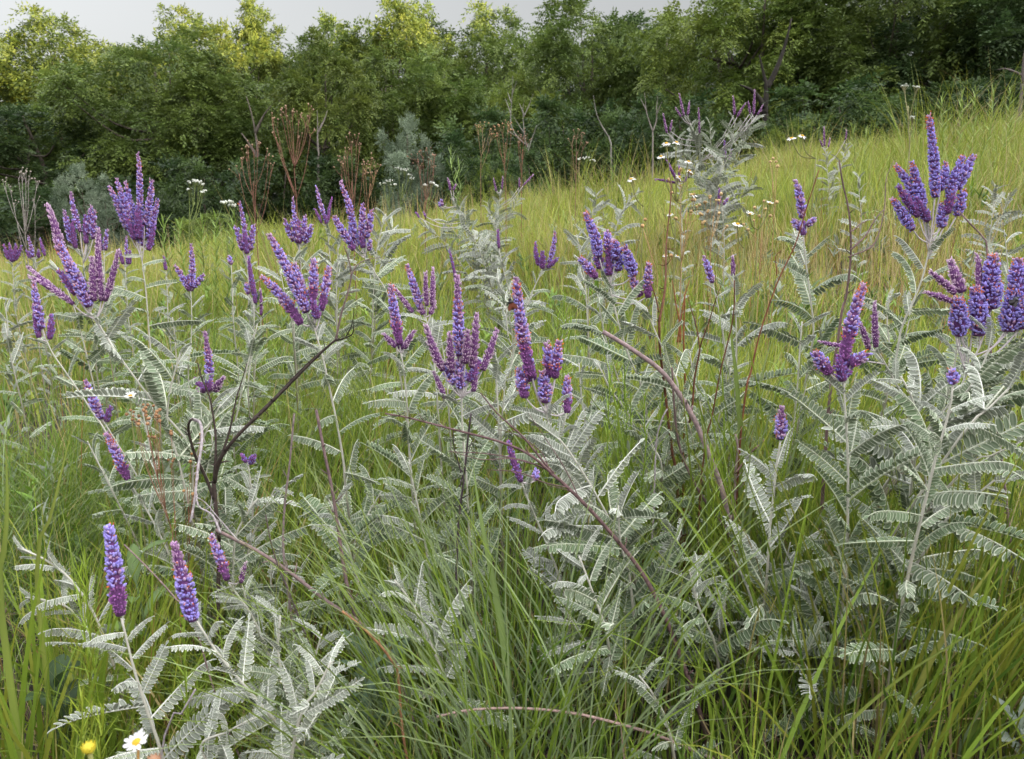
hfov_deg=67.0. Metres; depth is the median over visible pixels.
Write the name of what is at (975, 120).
feathery weed
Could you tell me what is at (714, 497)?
feathery weed
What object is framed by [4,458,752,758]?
grass tuft
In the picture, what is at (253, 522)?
leadplant
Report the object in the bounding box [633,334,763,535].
leadplant
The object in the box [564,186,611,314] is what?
leadplant
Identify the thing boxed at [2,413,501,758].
grass tuft
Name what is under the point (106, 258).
woodland undergrowth
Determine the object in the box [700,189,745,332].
leadplant
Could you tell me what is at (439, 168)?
shrub
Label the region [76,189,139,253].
shrub
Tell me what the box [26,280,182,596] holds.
leadplant
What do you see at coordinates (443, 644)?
tall grass
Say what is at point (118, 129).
tree
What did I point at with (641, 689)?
leadplant
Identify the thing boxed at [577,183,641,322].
leadplant
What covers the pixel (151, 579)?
grass tuft
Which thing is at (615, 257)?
leadplant
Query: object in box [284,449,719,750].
grass tuft
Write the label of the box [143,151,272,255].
shrub
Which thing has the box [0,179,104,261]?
shrub
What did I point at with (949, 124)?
grass tuft
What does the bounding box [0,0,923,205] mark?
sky
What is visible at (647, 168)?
grass tuft
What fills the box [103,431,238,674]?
leadplant
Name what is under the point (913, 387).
leadplant
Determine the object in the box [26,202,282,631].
leadplant
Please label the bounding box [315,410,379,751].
dead branch
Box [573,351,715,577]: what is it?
leadplant
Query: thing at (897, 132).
grass tuft
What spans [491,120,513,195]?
seed stalk
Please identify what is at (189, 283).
leadplant
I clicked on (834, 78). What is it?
tree
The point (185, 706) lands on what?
dead branch
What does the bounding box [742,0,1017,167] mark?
tree
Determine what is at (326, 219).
leadplant
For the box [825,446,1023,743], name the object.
leadplant
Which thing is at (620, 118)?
shrub
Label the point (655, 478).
dead branch
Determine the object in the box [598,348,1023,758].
grass tuft
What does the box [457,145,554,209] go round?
shrub
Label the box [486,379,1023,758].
grass tuft
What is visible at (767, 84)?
slender tree
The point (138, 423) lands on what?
seed stalk
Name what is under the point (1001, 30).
tree
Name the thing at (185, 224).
shrub
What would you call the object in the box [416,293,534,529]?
leadplant
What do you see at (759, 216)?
seed stalk
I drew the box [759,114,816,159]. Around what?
shrub
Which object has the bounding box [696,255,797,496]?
leadplant
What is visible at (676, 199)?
daisy
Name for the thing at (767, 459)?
grass tuft
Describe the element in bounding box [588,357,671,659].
feathery weed
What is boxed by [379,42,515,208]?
tree
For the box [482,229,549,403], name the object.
leadplant
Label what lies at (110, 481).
leadplant
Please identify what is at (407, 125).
shrub
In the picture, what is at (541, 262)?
leadplant
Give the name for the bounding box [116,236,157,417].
leadplant
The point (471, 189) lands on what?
shrub
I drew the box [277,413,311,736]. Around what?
dead branch
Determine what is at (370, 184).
seed stalk
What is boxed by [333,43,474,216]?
tree
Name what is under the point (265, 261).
grass tuft
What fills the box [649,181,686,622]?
wiry stem
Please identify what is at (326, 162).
shrub
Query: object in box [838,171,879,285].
leadplant
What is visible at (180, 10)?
tree
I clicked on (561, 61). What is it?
tree
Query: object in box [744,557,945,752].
leadplant
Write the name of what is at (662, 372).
dead branch
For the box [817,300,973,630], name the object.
leadplant
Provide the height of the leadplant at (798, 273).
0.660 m
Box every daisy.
[123,728,147,758]
[125,391,156,647]
[627,177,643,410]
[657,141,696,374]
[662,255,679,341]
[667,213,675,410]
[732,222,743,357]
[746,201,773,404]
[787,134,815,346]
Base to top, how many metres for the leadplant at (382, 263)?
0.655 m
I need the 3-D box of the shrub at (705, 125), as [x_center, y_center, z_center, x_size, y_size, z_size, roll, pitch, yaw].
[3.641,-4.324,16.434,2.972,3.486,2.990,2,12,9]
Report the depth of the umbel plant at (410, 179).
4.07 m
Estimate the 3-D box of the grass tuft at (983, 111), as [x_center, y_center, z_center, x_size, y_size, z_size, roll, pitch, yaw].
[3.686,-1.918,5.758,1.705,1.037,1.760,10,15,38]
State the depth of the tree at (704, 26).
18.11 m
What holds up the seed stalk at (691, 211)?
on the ground at (728, 694)
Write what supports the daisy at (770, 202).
on the ground at (728, 694)
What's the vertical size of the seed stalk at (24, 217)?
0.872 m
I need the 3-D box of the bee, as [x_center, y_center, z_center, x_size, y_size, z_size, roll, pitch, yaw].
[0.576,-0.091,0.886,0.017,0.016,0.008,0,12,0]
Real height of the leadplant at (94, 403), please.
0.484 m
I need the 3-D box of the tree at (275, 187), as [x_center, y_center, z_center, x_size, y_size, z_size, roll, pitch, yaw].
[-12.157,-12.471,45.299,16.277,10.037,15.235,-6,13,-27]
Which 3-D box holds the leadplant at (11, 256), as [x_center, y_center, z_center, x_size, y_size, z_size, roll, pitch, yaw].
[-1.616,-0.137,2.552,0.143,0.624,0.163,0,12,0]
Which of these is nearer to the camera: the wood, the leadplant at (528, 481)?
the leadplant at (528, 481)
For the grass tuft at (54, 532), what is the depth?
1.43 m
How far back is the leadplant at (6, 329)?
1.86 m
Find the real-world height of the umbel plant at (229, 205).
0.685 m
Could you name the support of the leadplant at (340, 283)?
on the ground at (728, 694)
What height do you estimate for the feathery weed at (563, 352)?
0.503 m
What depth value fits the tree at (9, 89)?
35.45 m
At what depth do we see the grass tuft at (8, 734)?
0.89 m
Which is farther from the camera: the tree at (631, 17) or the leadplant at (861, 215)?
the tree at (631, 17)
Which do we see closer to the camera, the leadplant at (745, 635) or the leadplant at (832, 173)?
the leadplant at (745, 635)
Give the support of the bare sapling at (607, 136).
on the ground at (728, 694)
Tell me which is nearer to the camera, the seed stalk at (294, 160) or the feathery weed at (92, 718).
the feathery weed at (92, 718)
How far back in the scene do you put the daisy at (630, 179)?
1.67 m
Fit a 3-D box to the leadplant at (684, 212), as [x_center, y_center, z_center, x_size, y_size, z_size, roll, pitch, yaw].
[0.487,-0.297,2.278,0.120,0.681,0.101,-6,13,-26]
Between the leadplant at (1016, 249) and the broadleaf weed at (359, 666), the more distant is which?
the leadplant at (1016, 249)
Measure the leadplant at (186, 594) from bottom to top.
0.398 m
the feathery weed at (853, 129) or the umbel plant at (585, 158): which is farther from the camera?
the umbel plant at (585, 158)
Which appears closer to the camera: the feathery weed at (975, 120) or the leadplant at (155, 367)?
the leadplant at (155, 367)
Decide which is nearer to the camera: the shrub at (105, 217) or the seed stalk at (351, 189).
the seed stalk at (351, 189)
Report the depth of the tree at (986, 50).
33.81 m
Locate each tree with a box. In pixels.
[0,1,151,252]
[0,29,63,254]
[0,63,159,248]
[0,86,109,246]
[0,100,131,253]
[34,15,272,246]
[37,34,264,218]
[65,37,136,166]
[117,2,245,179]
[130,43,306,231]
[177,96,382,217]
[190,0,288,216]
[225,8,347,220]
[241,96,270,229]
[253,38,475,200]
[262,23,387,202]
[298,7,404,207]
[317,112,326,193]
[328,0,482,208]
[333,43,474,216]
[361,12,489,196]
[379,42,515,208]
[399,0,574,156]
[474,65,606,189]
[494,42,729,172]
[507,0,680,173]
[555,8,731,185]
[584,10,710,175]
[622,0,836,167]
[644,8,879,173]
[709,0,910,156]
[740,18,791,161]
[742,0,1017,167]
[785,0,1013,146]
[830,0,1023,131]
[900,11,1018,114]
[929,0,1023,129]
[997,53,1023,124]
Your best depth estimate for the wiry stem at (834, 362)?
1.02 m
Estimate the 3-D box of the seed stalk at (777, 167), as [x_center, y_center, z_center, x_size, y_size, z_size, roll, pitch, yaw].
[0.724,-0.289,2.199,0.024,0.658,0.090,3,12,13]
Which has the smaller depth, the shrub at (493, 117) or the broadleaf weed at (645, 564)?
the broadleaf weed at (645, 564)
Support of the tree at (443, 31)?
on the ground at (728, 694)
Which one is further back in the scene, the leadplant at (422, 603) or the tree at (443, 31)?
the tree at (443, 31)
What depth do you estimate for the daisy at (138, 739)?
0.43 m
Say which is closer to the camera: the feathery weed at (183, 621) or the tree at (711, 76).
the feathery weed at (183, 621)
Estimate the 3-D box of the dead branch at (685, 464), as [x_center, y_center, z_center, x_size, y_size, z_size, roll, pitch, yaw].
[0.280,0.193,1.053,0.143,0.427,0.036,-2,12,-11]
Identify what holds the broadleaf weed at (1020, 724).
on the ground at (728, 694)
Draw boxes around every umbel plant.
[186,179,206,325]
[220,200,235,300]
[379,179,396,279]
[395,167,413,271]
[423,181,438,261]
[578,156,595,230]
[901,83,919,172]
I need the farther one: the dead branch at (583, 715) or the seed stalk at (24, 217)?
the seed stalk at (24, 217)
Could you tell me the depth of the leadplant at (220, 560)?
0.94 m
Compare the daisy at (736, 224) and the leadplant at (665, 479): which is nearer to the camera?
the leadplant at (665, 479)
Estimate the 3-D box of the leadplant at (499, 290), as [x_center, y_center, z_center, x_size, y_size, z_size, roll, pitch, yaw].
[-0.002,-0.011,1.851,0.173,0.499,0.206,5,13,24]
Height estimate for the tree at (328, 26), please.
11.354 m
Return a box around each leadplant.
[0,243,49,417]
[0,297,51,485]
[10,535,161,747]
[15,236,66,418]
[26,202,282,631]
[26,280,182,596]
[46,260,141,467]
[48,523,258,758]
[60,191,132,439]
[72,432,163,595]
[83,379,193,656]
[87,226,138,446]
[101,336,269,688]
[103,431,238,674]
[104,152,204,525]
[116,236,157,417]
[126,397,189,641]
[142,313,206,438]
[154,255,185,418]
[156,243,234,479]
[162,331,263,616]
[164,540,361,758]
[172,467,313,678]
[196,634,364,758]
[200,316,283,512]
[207,532,325,726]
[215,201,277,440]
[215,453,276,681]
[217,255,264,413]
[230,256,291,506]
[240,542,335,696]
[244,595,352,758]
[255,250,339,453]
[259,233,390,671]
[261,196,335,427]
[281,463,413,656]
[305,185,355,419]
[307,232,374,423]
[331,180,437,516]
[343,208,412,424]
[347,441,475,681]
[359,282,477,610]
[364,561,521,758]
[388,263,481,586]
[415,178,514,332]
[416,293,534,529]
[418,273,502,668]
[437,249,484,422]
[451,339,562,606]
[469,231,559,445]
[475,174,533,285]
[477,268,551,421]
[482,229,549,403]
[496,439,613,731]
[508,276,729,701]
[523,358,629,582]
[534,527,671,735]
[541,470,726,736]
[549,218,622,410]
[557,209,715,587]
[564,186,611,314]
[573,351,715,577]
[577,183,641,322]
[615,657,720,758]
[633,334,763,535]
[637,551,788,737]
[655,160,695,362]
[658,89,766,273]
[681,255,763,535]
[687,520,832,691]
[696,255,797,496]
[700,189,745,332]
[707,405,837,728]
[723,311,858,558]
[742,179,863,554]
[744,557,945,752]
[755,280,930,744]
[794,343,1023,707]
[802,347,1013,684]
[810,111,976,556]
[811,367,1020,753]
[815,252,1023,571]
[816,127,852,233]
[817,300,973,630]
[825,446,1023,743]
[837,286,955,448]
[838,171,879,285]
[957,180,1023,301]
[978,227,1023,371]
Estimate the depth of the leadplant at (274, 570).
1.03 m
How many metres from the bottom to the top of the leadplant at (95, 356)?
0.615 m
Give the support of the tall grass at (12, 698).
on the ground at (728, 694)
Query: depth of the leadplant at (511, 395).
1.15 m
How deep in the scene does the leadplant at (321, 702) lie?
0.71 m
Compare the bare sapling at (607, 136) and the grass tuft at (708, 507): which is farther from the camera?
the bare sapling at (607, 136)
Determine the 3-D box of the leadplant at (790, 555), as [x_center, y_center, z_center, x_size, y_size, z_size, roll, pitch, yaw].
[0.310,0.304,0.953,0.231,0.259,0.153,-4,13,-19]
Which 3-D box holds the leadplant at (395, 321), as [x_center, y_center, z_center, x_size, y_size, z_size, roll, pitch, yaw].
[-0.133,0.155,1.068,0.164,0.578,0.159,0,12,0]
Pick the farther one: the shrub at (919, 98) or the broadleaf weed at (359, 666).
the shrub at (919, 98)
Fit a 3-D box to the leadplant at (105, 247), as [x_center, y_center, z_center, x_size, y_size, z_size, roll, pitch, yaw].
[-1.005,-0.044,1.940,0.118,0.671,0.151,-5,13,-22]
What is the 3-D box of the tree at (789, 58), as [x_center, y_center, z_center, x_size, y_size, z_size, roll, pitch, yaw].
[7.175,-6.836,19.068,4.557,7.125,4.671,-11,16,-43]
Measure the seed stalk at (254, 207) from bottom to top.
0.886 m
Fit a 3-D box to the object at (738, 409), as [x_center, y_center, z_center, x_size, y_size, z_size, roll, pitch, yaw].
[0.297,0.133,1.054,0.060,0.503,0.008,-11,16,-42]
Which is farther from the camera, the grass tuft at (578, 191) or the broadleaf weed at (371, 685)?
the grass tuft at (578, 191)
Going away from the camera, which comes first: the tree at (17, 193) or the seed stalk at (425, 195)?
the seed stalk at (425, 195)
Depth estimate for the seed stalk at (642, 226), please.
1.34 m
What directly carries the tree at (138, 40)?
on the ground at (728, 694)
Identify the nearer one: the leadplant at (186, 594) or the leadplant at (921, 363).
the leadplant at (186, 594)
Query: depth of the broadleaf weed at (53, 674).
0.96 m
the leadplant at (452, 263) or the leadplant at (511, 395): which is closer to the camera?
the leadplant at (511, 395)
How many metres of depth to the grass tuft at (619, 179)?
5.69 m
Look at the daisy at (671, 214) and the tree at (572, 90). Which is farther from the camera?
the tree at (572, 90)
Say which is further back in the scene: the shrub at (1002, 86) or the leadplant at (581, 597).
the shrub at (1002, 86)
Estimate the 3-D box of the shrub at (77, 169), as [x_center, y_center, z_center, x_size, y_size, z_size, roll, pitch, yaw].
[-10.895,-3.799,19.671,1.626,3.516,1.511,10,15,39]
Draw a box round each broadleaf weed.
[25,654,105,750]
[102,539,173,663]
[314,652,409,756]
[335,627,429,752]
[619,487,666,639]
[990,694,1023,758]
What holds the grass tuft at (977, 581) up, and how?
on the ground at (728, 694)
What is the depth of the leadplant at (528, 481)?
0.92 m
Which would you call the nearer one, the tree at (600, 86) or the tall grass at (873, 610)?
the tall grass at (873, 610)
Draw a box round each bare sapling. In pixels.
[506,81,536,188]
[593,95,611,178]
[641,92,661,180]
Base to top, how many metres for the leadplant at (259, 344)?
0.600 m
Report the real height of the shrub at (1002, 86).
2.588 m
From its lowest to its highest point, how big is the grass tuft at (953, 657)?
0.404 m
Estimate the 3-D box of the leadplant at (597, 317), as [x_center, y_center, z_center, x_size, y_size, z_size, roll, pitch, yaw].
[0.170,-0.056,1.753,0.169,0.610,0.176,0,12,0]
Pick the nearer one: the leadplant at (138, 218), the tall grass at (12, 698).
the tall grass at (12, 698)
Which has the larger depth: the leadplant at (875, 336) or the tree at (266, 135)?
the tree at (266, 135)
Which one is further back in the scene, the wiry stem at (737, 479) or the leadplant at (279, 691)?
the wiry stem at (737, 479)
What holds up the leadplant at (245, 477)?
on the ground at (728, 694)
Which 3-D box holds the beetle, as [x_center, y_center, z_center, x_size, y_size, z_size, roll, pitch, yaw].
[-0.001,-0.083,0.843,0.017,0.017,0.008,0,12,0]
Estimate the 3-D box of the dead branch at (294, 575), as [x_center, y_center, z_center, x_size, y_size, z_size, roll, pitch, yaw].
[-0.234,0.307,0.919,0.283,0.368,0.096,2,12,8]
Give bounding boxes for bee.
[1007,294,1019,306]
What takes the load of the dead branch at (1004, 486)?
on the ground at (728, 694)
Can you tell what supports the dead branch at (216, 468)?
on the ground at (728, 694)
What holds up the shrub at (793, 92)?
on the ground at (728, 694)
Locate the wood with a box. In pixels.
[1,112,1007,227]
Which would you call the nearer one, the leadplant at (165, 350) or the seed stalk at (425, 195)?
the leadplant at (165, 350)
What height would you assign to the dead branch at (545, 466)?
0.447 m
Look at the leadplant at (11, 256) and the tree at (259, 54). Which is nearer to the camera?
the leadplant at (11, 256)
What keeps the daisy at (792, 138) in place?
on the ground at (728, 694)
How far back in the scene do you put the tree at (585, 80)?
41.59 m
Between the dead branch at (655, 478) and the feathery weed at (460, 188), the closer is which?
the dead branch at (655, 478)
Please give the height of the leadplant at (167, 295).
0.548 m
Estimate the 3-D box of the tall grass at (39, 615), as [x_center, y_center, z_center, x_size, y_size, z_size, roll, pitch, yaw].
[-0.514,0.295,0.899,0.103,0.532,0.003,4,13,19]
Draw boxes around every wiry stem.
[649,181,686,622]
[672,280,690,570]
[687,280,734,650]
[723,170,818,631]
[814,161,893,599]
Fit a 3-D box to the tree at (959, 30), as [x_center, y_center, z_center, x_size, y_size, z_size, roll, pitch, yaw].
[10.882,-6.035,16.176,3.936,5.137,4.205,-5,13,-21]
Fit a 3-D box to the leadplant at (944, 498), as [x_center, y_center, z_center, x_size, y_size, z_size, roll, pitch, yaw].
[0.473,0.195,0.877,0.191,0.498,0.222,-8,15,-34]
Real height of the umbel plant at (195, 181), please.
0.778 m
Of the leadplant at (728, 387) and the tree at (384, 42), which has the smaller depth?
the leadplant at (728, 387)
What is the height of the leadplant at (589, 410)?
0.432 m
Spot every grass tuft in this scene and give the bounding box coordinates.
[0,323,369,695]
[0,355,327,614]
[0,445,313,758]
[0,462,267,758]
[0,496,383,758]
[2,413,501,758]
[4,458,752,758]
[81,356,898,758]
[153,184,396,314]
[211,194,424,297]
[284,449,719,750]
[440,291,952,671]
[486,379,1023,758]
[499,139,629,221]
[557,132,693,218]
[581,131,735,202]
[591,405,1023,758]
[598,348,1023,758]
[603,258,1021,654]
[667,310,1023,743]
[733,110,881,180]
[817,65,1023,169]
[878,57,1023,159]
[903,50,1023,159]
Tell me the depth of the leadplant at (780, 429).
0.90 m
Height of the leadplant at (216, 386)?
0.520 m
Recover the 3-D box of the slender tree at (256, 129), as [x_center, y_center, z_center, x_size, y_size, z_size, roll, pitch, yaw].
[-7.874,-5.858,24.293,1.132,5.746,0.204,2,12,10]
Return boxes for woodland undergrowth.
[1,222,310,264]
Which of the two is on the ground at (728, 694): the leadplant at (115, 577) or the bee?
the leadplant at (115, 577)
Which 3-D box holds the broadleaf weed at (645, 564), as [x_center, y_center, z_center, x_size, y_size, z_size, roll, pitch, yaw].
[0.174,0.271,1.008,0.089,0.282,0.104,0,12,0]
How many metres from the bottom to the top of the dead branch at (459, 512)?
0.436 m
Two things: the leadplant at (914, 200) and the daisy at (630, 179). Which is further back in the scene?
the daisy at (630, 179)
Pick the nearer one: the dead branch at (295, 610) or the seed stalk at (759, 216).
the dead branch at (295, 610)
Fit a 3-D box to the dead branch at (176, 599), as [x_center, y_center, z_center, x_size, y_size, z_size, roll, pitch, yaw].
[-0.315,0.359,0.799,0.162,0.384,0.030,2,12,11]
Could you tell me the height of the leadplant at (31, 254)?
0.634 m
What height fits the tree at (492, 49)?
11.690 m
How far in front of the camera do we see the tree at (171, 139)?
24.31 m
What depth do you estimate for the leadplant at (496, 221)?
3.70 m
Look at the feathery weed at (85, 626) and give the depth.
0.87 m
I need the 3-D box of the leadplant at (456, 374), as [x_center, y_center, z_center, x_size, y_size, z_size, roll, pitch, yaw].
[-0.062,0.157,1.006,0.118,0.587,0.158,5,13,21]
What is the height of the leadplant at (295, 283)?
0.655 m
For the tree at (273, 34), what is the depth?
34.32 m
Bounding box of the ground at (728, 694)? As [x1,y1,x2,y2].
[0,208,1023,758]
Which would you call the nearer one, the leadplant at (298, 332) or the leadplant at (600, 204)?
the leadplant at (298, 332)
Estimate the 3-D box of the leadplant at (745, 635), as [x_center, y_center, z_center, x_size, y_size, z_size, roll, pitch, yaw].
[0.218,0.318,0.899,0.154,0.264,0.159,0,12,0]
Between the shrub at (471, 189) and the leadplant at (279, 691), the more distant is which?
the shrub at (471, 189)
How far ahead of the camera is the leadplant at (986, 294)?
0.92 m
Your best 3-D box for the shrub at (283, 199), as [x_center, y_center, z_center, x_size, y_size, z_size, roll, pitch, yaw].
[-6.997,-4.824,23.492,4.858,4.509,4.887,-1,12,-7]
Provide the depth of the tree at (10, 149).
25.28 m
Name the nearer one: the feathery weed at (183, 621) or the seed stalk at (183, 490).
the feathery weed at (183, 621)
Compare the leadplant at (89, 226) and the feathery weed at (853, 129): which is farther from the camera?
the feathery weed at (853, 129)
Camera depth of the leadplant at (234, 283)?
1.81 m
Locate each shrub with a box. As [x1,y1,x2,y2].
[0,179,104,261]
[48,160,119,251]
[71,172,217,254]
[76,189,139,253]
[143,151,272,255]
[159,209,241,254]
[212,145,357,236]
[289,150,418,227]
[374,108,439,220]
[377,149,478,223]
[419,102,559,216]
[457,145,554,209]
[459,157,516,207]
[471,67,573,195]
[502,90,634,204]
[554,100,681,194]
[614,87,740,184]
[739,71,926,160]
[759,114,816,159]
[813,79,1005,141]
[877,66,1023,140]
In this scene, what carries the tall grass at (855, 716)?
on the ground at (728, 694)
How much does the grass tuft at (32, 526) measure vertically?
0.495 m
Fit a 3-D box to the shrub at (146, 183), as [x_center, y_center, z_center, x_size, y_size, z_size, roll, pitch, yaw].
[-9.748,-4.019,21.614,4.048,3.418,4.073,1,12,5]
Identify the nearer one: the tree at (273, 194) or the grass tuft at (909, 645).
the grass tuft at (909, 645)
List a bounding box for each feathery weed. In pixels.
[54,685,118,758]
[65,545,124,758]
[156,207,261,325]
[169,608,211,758]
[445,146,472,297]
[548,288,575,563]
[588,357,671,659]
[693,443,729,628]
[827,242,919,514]
[845,121,873,192]
[933,81,1018,195]
[963,643,995,711]
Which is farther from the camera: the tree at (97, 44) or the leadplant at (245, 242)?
the tree at (97, 44)
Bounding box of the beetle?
[504,297,517,310]
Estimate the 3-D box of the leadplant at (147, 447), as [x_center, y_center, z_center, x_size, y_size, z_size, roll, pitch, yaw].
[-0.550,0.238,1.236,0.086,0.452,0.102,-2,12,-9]
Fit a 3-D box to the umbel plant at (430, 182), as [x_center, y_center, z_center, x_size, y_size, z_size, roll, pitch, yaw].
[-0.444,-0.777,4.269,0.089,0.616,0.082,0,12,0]
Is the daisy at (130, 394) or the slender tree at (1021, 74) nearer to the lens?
the daisy at (130, 394)
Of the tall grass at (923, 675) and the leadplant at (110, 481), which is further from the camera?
the leadplant at (110, 481)
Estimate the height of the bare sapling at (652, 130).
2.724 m
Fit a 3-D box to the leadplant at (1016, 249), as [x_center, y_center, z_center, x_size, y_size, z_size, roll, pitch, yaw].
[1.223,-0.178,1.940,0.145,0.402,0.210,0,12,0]
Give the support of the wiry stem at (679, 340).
on the ground at (728, 694)
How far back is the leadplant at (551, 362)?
0.91 m
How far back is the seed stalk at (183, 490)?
1.01 m
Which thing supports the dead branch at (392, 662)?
on the ground at (728, 694)
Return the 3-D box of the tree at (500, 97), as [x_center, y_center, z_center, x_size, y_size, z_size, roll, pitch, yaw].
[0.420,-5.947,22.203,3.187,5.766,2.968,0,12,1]
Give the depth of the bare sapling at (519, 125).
14.32 m
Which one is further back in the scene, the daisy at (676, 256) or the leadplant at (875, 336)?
the daisy at (676, 256)
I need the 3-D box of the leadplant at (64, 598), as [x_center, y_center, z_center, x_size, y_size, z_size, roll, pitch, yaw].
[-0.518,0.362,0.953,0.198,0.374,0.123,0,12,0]
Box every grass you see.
[0,436,24,758]
[34,417,75,758]
[364,561,504,758]
[472,459,512,734]
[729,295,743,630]
[816,595,1020,758]
[831,571,1011,722]
[895,544,1009,758]
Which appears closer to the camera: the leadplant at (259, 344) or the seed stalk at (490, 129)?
the leadplant at (259, 344)
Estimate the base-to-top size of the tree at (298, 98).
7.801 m
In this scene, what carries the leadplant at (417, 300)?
on the ground at (728, 694)
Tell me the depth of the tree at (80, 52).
34.96 m
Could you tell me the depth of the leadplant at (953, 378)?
0.79 m
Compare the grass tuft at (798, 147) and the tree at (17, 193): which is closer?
the grass tuft at (798, 147)
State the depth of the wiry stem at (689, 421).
1.00 m
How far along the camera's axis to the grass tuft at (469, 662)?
0.84 m
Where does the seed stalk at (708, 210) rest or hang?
on the ground at (728, 694)
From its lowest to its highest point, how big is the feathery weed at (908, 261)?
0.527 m
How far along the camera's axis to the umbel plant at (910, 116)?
4.01 m
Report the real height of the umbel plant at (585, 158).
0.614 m
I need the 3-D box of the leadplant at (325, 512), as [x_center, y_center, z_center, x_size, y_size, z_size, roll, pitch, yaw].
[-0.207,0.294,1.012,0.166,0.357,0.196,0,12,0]
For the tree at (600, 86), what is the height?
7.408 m
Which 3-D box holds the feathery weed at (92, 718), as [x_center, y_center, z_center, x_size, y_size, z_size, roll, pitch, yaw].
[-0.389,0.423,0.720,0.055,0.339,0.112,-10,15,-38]
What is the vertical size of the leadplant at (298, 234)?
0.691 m
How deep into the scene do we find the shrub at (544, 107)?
16.72 m
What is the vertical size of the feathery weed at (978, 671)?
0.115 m
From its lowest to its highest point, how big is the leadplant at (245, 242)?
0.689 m
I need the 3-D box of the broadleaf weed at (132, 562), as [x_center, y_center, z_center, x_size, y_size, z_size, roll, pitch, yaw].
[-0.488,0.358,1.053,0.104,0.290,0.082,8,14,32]
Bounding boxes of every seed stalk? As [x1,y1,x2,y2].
[2,167,46,399]
[125,403,182,643]
[182,433,203,662]
[228,140,274,350]
[271,103,314,338]
[333,132,368,316]
[363,152,380,263]
[407,147,435,273]
[475,121,495,240]
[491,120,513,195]
[515,128,531,235]
[568,128,587,223]
[641,218,672,424]
[667,168,703,367]
[701,192,728,412]
[742,200,778,390]
[764,157,778,352]
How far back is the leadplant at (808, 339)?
1.19 m
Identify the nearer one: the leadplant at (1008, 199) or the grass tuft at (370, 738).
the grass tuft at (370, 738)
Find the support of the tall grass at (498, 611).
on the ground at (728, 694)
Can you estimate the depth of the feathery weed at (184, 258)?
3.75 m
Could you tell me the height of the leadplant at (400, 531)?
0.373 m
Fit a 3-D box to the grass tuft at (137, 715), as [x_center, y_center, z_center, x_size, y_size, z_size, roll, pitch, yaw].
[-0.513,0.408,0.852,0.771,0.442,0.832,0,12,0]
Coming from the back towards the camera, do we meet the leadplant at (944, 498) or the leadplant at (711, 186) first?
the leadplant at (711, 186)
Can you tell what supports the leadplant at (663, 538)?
on the ground at (728, 694)
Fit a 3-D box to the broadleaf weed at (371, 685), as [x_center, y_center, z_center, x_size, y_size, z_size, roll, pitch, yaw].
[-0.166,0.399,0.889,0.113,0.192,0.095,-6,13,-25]
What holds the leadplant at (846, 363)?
on the ground at (728, 694)
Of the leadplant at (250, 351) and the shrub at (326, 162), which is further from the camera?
the shrub at (326, 162)
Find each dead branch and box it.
[124,544,240,757]
[160,689,195,758]
[181,246,380,735]
[195,490,420,751]
[265,515,346,756]
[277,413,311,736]
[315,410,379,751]
[342,610,407,758]
[385,393,717,750]
[437,707,714,758]
[452,413,473,674]
[602,330,739,656]
[648,409,667,668]
[671,367,764,585]
[959,212,1018,589]
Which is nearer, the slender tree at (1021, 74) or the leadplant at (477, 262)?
the leadplant at (477, 262)
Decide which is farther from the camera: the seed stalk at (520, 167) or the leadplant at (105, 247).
the seed stalk at (520, 167)
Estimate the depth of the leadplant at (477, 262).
2.86 m
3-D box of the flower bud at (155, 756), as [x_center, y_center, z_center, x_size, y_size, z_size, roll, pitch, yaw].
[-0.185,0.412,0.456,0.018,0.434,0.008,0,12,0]
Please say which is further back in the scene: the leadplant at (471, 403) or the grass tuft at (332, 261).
the grass tuft at (332, 261)
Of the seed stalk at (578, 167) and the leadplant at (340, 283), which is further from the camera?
the seed stalk at (578, 167)
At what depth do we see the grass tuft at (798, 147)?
6.09 m
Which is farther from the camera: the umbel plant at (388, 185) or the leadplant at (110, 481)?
the umbel plant at (388, 185)
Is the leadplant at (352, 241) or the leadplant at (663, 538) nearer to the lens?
the leadplant at (663, 538)
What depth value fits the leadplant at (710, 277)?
1.31 m

